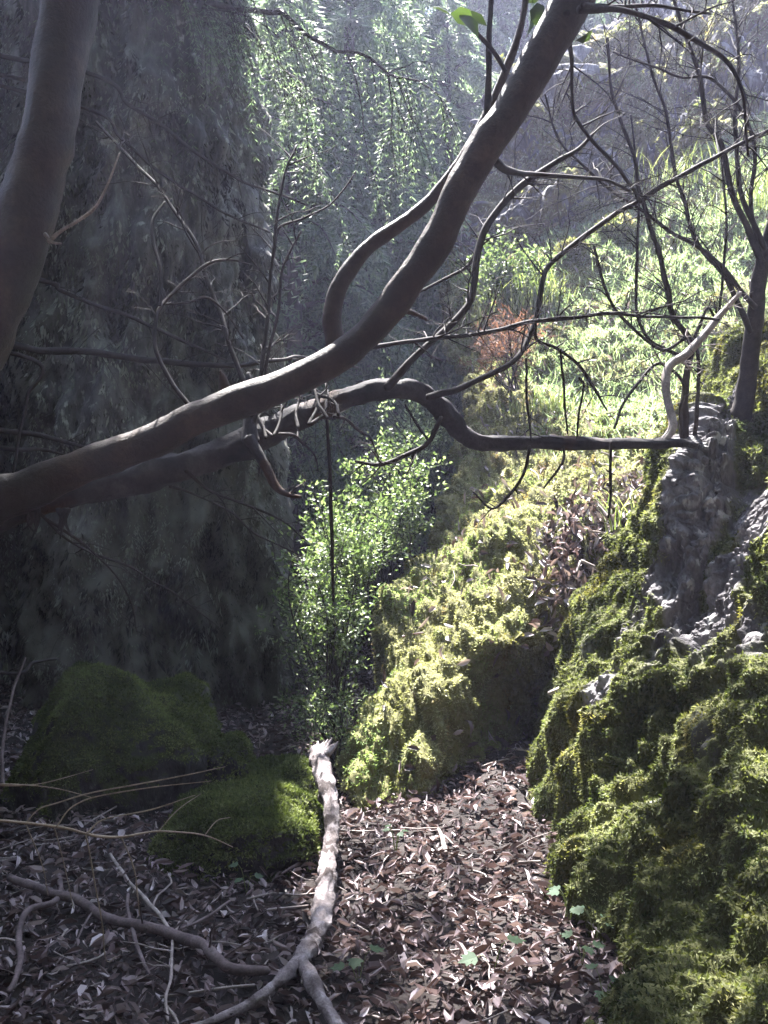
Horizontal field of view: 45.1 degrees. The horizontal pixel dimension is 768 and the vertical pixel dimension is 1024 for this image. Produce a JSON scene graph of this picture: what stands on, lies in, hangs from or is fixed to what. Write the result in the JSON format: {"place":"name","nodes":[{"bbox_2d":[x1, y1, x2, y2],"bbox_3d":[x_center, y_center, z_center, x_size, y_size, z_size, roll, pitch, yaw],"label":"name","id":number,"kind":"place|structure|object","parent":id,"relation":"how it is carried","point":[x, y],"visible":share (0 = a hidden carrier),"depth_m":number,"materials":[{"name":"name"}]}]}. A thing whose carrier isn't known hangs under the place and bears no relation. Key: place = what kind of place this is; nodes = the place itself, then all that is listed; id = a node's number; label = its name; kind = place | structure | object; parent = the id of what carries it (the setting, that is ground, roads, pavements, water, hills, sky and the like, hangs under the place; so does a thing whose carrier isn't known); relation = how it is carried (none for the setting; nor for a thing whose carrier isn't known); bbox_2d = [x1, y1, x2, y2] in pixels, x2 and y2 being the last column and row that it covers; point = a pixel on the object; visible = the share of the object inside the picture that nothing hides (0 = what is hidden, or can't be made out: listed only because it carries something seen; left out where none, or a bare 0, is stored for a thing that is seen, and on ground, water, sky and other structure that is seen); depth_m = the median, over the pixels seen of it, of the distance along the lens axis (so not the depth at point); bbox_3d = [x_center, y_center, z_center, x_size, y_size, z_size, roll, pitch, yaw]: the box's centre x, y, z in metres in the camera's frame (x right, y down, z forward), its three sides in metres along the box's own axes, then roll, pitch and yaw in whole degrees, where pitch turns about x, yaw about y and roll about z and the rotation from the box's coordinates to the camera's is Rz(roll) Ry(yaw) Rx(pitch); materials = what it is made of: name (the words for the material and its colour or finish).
{"place":"outdoors","nodes":[
{"label":"outdoors","id":0,"kind":"place"},
{"bbox_2d":[0,404,613,1023],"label":"ground","id":1,"kind":"structure","parent":0,"point":[554,956],"depth_m":3.54,"materials":[{"name":"brown plant"}]},
{"bbox_2d":[0,657,25,787],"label":"leaning stick","id":2,"kind":"object","parent":1,"relation":"on","point":[4,737],"visible":0.97,"depth_m":4.01,"materials":[{"name":"brown wood"}]},
{"bbox_2d":[0,873,62,993],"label":"fallen branch","id":3,"kind":"object","parent":1,"relation":"on","point":[18,929],"visible":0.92,"depth_m":3.15,"materials":[{"name":"brown wood"}]},
{"bbox_2d":[0,660,222,824],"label":"mossy boulder","id":4,"kind":"object","parent":1,"relation":"on","point":[110,726],"visible":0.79,"depth_m":4.62,"materials":[{"name":"green plant"}]},
{"bbox_2d":[0,767,232,961],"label":"dry twig spray","id":5,"kind":"object","parent":1,"relation":"on","point":[26,823],"visible":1,"depth_m":2.76,"materials":[{"name":"wood"}]},
{"bbox_2d":[6,874,270,976],"bbox_3d":[-0.936,1.403,3.229,1.372,0.290,0.405,0,0,32],"label":"fallen branch","id":6,"kind":"object","parent":1,"relation":"on","point":[212,954],"visible":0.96,"depth_m":3.18,"materials":[{"name":"brown wood"}]},
{"bbox_2d":[0,0,304,714],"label":"rock cliff","id":7,"kind":"structure","parent":1,"relation":"on","point":[164,536],"depth_m":6.85,"materials":[{"name":"grey stone"}]},
{"bbox_2d":[201,729,257,786],"bbox_3d":[-0.853,1.431,4.958,0.422,0.544,0.479,0,0,0],"label":"mossy boulder","id":8,"kind":"object","parent":1,"relation":"on","point":[231,753],"visible":0.44,"depth_m":4.79,"materials":[{"name":"green plant"}]},
{"bbox_2d":[0,0,464,686],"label":"fir tree","id":9,"kind":"object","parent":1,"relation":"on","point":[214,8],"visible":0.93,"depth_m":5.87,"materials":[{"name":"green plant"}]},
{"bbox_2d":[144,774,339,883],"bbox_3d":[-0.620,1.488,4.106,0.851,0.595,0.824,0,0,0],"label":"mossy boulder","id":10,"kind":"object","parent":1,"relation":"on","point":[270,825],"visible":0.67,"depth_m":3.87,"materials":[{"name":"green plant"}]},
{"bbox_2d":[191,738,342,1023],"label":"fallen log","id":11,"kind":"object","parent":1,"relation":"on","point":[321,910],"visible":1,"depth_m":3.28,"materials":[{"name":"grey wood"}]},
{"bbox_2d":[243,753,318,799],"bbox_3d":[-0.523,1.482,4.758,0.500,0.498,0.688,0,0,0],"label":"mossy boulder","id":12,"kind":"object","parent":1,"relation":"on","point":[295,768],"visible":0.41,"depth_m":4.63,"materials":[{"name":"green plant"}]},
{"bbox_2d":[0,735,609,1023],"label":"twig litter","id":13,"kind":"object","parent":1,"relation":"on","point":[223,987],"visible":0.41,"depth_m":3.50,"materials":[{"name":"brown wood"}]},
{"bbox_2d":[265,474,363,722],"bbox_3d":[-0.432,0.532,5.637,0.621,1.521,0.536,0,0,0],"label":"leafy shrub","id":14,"kind":"object","parent":1,"relation":"on","point":[314,579],"visible":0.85,"depth_m":5.55,"materials":[{"name":"green plant"}]},
{"bbox_2d":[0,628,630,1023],"bbox_3d":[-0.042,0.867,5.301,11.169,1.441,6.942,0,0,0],"label":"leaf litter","id":15,"kind":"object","parent":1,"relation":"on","point":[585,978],"visible":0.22,"depth_m":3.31,"materials":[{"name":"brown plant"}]},
{"bbox_2d":[125,893,150,974],"bbox_3d":[-0.856,1.450,3.179,0.026,0.028,0.654,0,0,-21],"label":"fallen stick","id":16,"kind":"object","parent":15,"relation":"on","point":[137,947],"visible":0.92,"depth_m":3.12,"materials":[{"name":"brown wood"}]},
{"bbox_2d":[109,853,169,926],"bbox_3d":[-0.900,1.435,3.455,0.035,0.027,0.946,0,0,-33],"label":"fallen stick","id":17,"kind":"object","parent":15,"relation":"on","point":[150,904],"visible":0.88,"depth_m":3.43,"materials":[{"name":"grey wood"}]},
{"bbox_2d":[122,921,179,1021],"bbox_3d":[-0.744,1.405,2.915,0.166,0.106,0.634,0,0,-10],"label":"fallen stick","id":18,"kind":"object","parent":15,"relation":"on","point":[170,966],"visible":0.92,"depth_m":2.90,"materials":[{"name":"grey wood"}]},
{"bbox_2d":[179,899,231,929],"bbox_3d":[-0.629,1.450,3.324,0.035,0.032,0.318,0,0,24],"label":"fallen stick","id":19,"kind":"object","parent":15,"relation":"on","point":[207,916],"visible":1,"depth_m":3.28,"materials":[{"name":"wood"}]},
{"bbox_2d":[229,861,263,892],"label":"seedling","id":20,"kind":"object","parent":15,"relation":"on","point":[256,875],"visible":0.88,"depth_m":3.64,"materials":[{"name":"green plant"}]},
{"bbox_2d":[280,851,319,874],"bbox_3d":[-0.342,1.455,3.830,0.015,0.026,0.246,0,0,37],"label":"fallen stick","id":21,"kind":"object","parent":15,"relation":"on","point":[292,867],"visible":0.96,"depth_m":3.79,"materials":[{"name":"wood"}]},
{"bbox_2d":[437,828,448,854],"bbox_3d":[0.257,1.435,4.026,0.024,0.044,0.224,0,0,-4],"label":"fallen stick","id":22,"kind":"object","parent":15,"relation":"on","point":[443,841],"visible":0.99,"depth_m":4.01,"materials":[{"name":"white wood"}]},
{"bbox_2d":[458,934,525,973],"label":"seedling","id":23,"kind":"object","parent":15,"relation":"on","point":[466,959],"visible":0.86,"depth_m":2.92,"materials":[{"name":"green plant"}]},
{"bbox_2d":[267,666,371,771],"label":"leafy shrub","id":24,"kind":"object","parent":1,"relation":"on","point":[323,708],"visible":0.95,"depth_m":5.17,"materials":[{"name":"green plant"}]},
{"bbox_2d":[286,674,367,748],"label":"leafy shrub","id":25,"kind":"object","parent":1,"relation":"on","point":[327,727],"visible":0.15,"depth_m":6.22,"materials":[{"name":"green plant"}]},
{"bbox_2d":[287,380,388,601],"bbox_3d":[-0.511,-0.223,9.293,1.442,2.270,1.537,0,0,-44],"label":"leafy shrub","id":26,"kind":"object","parent":1,"relation":"on","point":[318,477],"visible":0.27,"depth_m":9.07,"materials":[{"name":"green plant"}]},
{"bbox_2d":[251,0,454,576],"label":"conifer","id":27,"kind":"object","parent":1,"relation":"on","point":[293,306],"visible":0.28,"depth_m":10.28,"materials":[{"name":"green plant"}]},
{"bbox_2d":[246,0,463,445],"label":"conifer","id":28,"kind":"object","parent":1,"relation":"on","point":[456,404],"visible":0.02,"depth_m":12.83,"materials":[{"name":"green plant"}]},
{"bbox_2d":[331,944,383,982],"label":"seedling","id":29,"kind":"object","parent":1,"relation":"on","point":[354,963],"visible":0.9,"depth_m":2.91,"materials":[{"name":"green plant"}]},
{"bbox_2d":[260,0,475,483],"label":"conifer","id":30,"kind":"object","parent":1,"relation":"on","point":[349,18],"visible":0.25,"depth_m":11.71,"materials":[{"name":"green plant"}]},
{"bbox_2d":[272,0,479,418],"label":"conifer","id":31,"kind":"object","parent":1,"relation":"on","point":[453,5],"visible":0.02,"depth_m":15.37,"materials":[{"name":"green plant"}]},
{"bbox_2d":[0,0,767,655],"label":"arbutus tree","id":32,"kind":"object","parent":1,"relation":"on","point":[30,204],"visible":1,"depth_m":2.35,"materials":[{"name":"brown plant"}]},
{"bbox_2d":[325,419,334,601],"bbox_3d":[-0.158,-0.015,2.750,0.014,0.574,0.111,0,0,9],"label":"hanging stick","id":33,"kind":"object","parent":32,"relation":"hanging from","point":[330,504],"visible":0.94,"depth_m":2.75,"materials":[{"name":"wood"}]},
{"bbox_2d":[383,824,407,850],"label":"seedling","id":34,"kind":"object","parent":1,"relation":"on","point":[401,833],"visible":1,"depth_m":3.97,"materials":[{"name":"green plant"}]},
{"bbox_2d":[354,350,460,490],"bbox_3d":[0.152,-0.795,8.193,1.165,1.237,1.448,0,0,-15],"label":"leafy shrub","id":35,"kind":"object","parent":1,"relation":"on","point":[409,429],"visible":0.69,"depth_m":8.07,"materials":[{"name":"green plant"}]},
{"bbox_2d":[320,4,499,410],"bbox_3d":[0.845,-4.486,15.848,5.722,8.198,5.553,0,0,0],"label":"conifer","id":36,"kind":"object","parent":1,"relation":"on","point":[476,70],"visible":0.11,"depth_m":15.13,"materials":[{"name":"green plant"}]},
{"bbox_2d":[367,398,456,519],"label":"leafy shrub","id":37,"kind":"object","parent":1,"relation":"on","point":[433,482],"visible":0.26,"depth_m":9.48,"materials":[{"name":"green plant"}]},
{"bbox_2d":[340,0,483,383],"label":"conifer","id":38,"kind":"object","parent":1,"relation":"on","point":[426,16],"depth_m":19.39,"materials":[{"name":"green plant"}]},
{"bbox_2d":[421,0,533,318],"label":"conifer","id":39,"kind":"object","parent":1,"relation":"on","point":[478,8],"visible":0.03,"depth_m":20.96,"materials":[{"name":"green plant"}]},
{"bbox_2d":[440,0,598,273],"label":"conifer","id":40,"kind":"object","parent":1,"relation":"on","point":[499,21],"visible":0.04,"depth_m":19.28,"materials":[{"name":"green plant"}]},
{"bbox_2d":[547,885,583,923],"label":"seedling","id":41,"kind":"object","parent":1,"relation":"on","point":[554,890],"visible":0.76,"depth_m":3.30,"materials":[{"name":"green plant"}]},
{"bbox_2d":[520,0,616,50],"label":"conifer","id":42,"kind":"object","parent":1,"relation":"on","point":[587,27],"depth_m":18.58,"materials":[{"name":"green plant"}]},
{"bbox_2d":[560,930,605,964],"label":"seedling","id":43,"kind":"object","parent":1,"relation":"on","point":[589,950],"visible":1,"depth_m":3.05,"materials":[{"name":"green plant"}]},
{"bbox_2d":[570,905,613,937],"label":"seedling","id":44,"kind":"object","parent":1,"relation":"on","point":[577,909],"visible":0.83,"depth_m":3.18,"materials":[{"name":"green plant"}]},
{"bbox_2d":[585,963,617,1002],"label":"seedling","id":45,"kind":"object","parent":1,"relation":"on","point":[592,966],"visible":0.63,"depth_m":2.77,"materials":[{"name":"green plant"}]},
{"bbox_2d":[581,0,658,28],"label":"conifer","id":46,"kind":"object","parent":1,"relation":"on","point":[595,18],"depth_m":17.01,"materials":[{"name":"green plant"}]},
{"bbox_2d":[525,317,767,1023],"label":"rock outcrop","id":47,"kind":"object","parent":1,"relation":"on","point":[647,761],"visible":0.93,"depth_m":3.78,"materials":[{"name":"green plant"}]},
{"bbox_2d":[548,686,558,694],"bbox_3d":[0.916,0.842,4.622,0.045,0.099,0.338,0,0,38],"label":"broken stick","id":48,"kind":"object","parent":47,"relation":"on","point":[550,692],"visible":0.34,"depth_m":4.51,"materials":[{"name":"wood"}]},
{"bbox_2d":[476,0,767,421],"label":"bare shrub","id":49,"kind":"object","parent":47,"relation":"on","point":[743,402],"visible":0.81,"depth_m":3.94,"materials":[{"name":"brown plant"}]},
{"bbox_2d":[559,1,756,438],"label":"bare sapling","id":50,"kind":"object","parent":47,"relation":"on","point":[683,413],"visible":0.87,"depth_m":3.94,"materials":[{"name":"brown plant"}]},
{"bbox_2d":[329,110,767,814],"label":"mossy slope","id":51,"kind":"structure","parent":0,"point":[377,714],"depth_m":6.00,"materials":[{"name":"green plant"}]},
{"bbox_2d":[254,532,388,728],"bbox_3d":[-0.404,0.727,5.716,0.887,1.239,1.069,0,0,0],"label":"leafy shrub","id":52,"kind":"object","parent":51,"relation":"on","point":[341,640],"visible":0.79,"depth_m":5.69,"materials":[{"name":"green plant"}]},
{"bbox_2d":[277,473,413,652],"bbox_3d":[-0.265,0.351,6.226,0.944,1.227,1.211,0,0,0],"label":"leafy shrub","id":53,"kind":"object","parent":51,"relation":"on","point":[364,555],"visible":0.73,"depth_m":6.17,"materials":[{"name":"green plant"}]},
{"bbox_2d":[334,425,451,589],"bbox_3d":[0.042,0.086,6.971,0.969,1.536,1.181,0,0,0],"label":"leafy shrub","id":54,"kind":"object","parent":51,"relation":"on","point":[404,527],"visible":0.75,"depth_m":6.92,"materials":[{"name":"green plant"}]},
{"bbox_2d":[439,224,568,319],"bbox_3d":[1.390,-2.566,10.286,1.278,1.268,1.302,0,0,-13],"label":"leafy shrub","id":55,"kind":"object","parent":51,"relation":"on","point":[486,268],"visible":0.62,"depth_m":10.11,"materials":[{"name":"green plant"}]},
{"bbox_2d":[457,301,557,394],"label":"rusty bracken","id":56,"kind":"object","parent":51,"relation":"on","point":[515,345],"visible":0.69,"depth_m":8.56,"materials":[{"name":"red plant"}]},
{"bbox_2d":[459,279,569,326],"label":"grass tuft","id":57,"kind":"object","parent":51,"relation":"on","point":[517,307],"visible":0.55,"depth_m":9.91,"materials":[{"name":"green plant"}]},
{"bbox_2d":[504,259,579,311],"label":"grass tuft","id":58,"kind":"object","parent":51,"relation":"on","point":[551,300],"visible":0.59,"depth_m":9.90,"materials":[{"name":"green plant"}]},
{"bbox_2d":[478,385,609,416],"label":"grass tuft","id":59,"kind":"object","parent":51,"relation":"on","point":[534,405],"visible":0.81,"depth_m":8.20,"materials":[{"name":"green plant"}]},
{"bbox_2d":[332,112,767,810],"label":"moss","id":60,"kind":"object","parent":51,"relation":"on","point":[444,618],"visible":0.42,"depth_m":6.06,"materials":[{"name":"green plant"}]},
{"bbox_2d":[553,236,590,268],"bbox_3d":[2.136,-2.866,10.457,0.486,0.540,0.470,0,0,0],"label":"moss cushion","id":61,"kind":"object","parent":51,"relation":"on","point":[583,252],"visible":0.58,"depth_m":10.31,"materials":[{"name":"grey stone"}]},
{"bbox_2d":[381,117,767,804],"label":"bank leaf litter","id":62,"kind":"object","parent":51,"relation":"on","point":[571,547],"visible":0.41,"depth_m":5.93,"materials":[{"name":"brown plant"}]},
{"bbox_2d":[581,559,597,571],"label":"fallen twig","id":63,"kind":"object","parent":62,"relation":"on","point":[589,564],"visible":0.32,"depth_m":5.68,"materials":[{"name":"wood"}]},
{"bbox_2d":[596,503,619,529],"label":"fallen twig","id":64,"kind":"object","parent":62,"relation":"on","point":[604,512],"visible":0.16,"depth_m":6.00,"materials":[{"name":"grey wood"}]},
{"bbox_2d":[569,195,604,225],"bbox_3d":[2.493,-3.617,11.296,0.471,0.523,0.455,0,0,0],"label":"moss cushion","id":65,"kind":"object","parent":51,"relation":"on","point":[587,203],"visible":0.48,"depth_m":11.16,"materials":[{"name":"grey stone"}]},
{"bbox_2d":[425,128,763,606],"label":"bank twig litter","id":66,"kind":"object","parent":51,"relation":"on","point":[580,561],"visible":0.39,"depth_m":8.12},
{"bbox_2d":[590,530,615,535],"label":"fallen twig","id":67,"kind":"object","parent":51,"relation":"on","point":[601,532],"visible":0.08,"depth_m":5.83,"materials":[{"name":"brown wood"}]},
{"bbox_2d":[594,210,636,247],"bbox_3d":[2.688,-3.196,10.693,0.592,0.624,0.546,0,0,0],"label":"moss cushion","id":68,"kind":"object","parent":51,"relation":"on","point":[618,219],"visible":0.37,"depth_m":10.51,"materials":[{"name":"grey stone"}]},
{"bbox_2d":[590,486,640,533],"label":"grass tuft","id":69,"kind":"object","parent":51,"relation":"on","point":[619,515],"visible":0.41,"depth_m":5.89,"materials":[{"name":"green plant"}]},
{"bbox_2d":[513,101,767,469],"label":"ground cover","id":70,"kind":"object","parent":51,"relation":"on","point":[589,335],"visible":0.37,"depth_m":9.35,"materials":[{"name":"green plant"}]},
{"bbox_2d":[616,140,699,195],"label":"grass tuft","id":71,"kind":"object","parent":51,"relation":"on","point":[650,170],"visible":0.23,"depth_m":11.20,"materials":[{"name":"green plant"}]},
{"bbox_2d":[643,136,748,191],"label":"grass tuft","id":72,"kind":"object","parent":51,"relation":"on","point":[690,179],"visible":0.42,"depth_m":10.88,"materials":[{"name":"green plant"}]},
{"bbox_2d":[699,149,767,217],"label":"grass tuft","id":73,"kind":"object","parent":51,"relation":"on","point":[761,200],"visible":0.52,"depth_m":9.86,"materials":[{"name":"green plant"}]},
{"bbox_2d":[450,0,767,260],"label":"rock bluff","id":74,"kind":"structure","parent":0,"point":[490,194],"depth_m":12.16,"materials":[{"name":"grey stone"}]}
]}

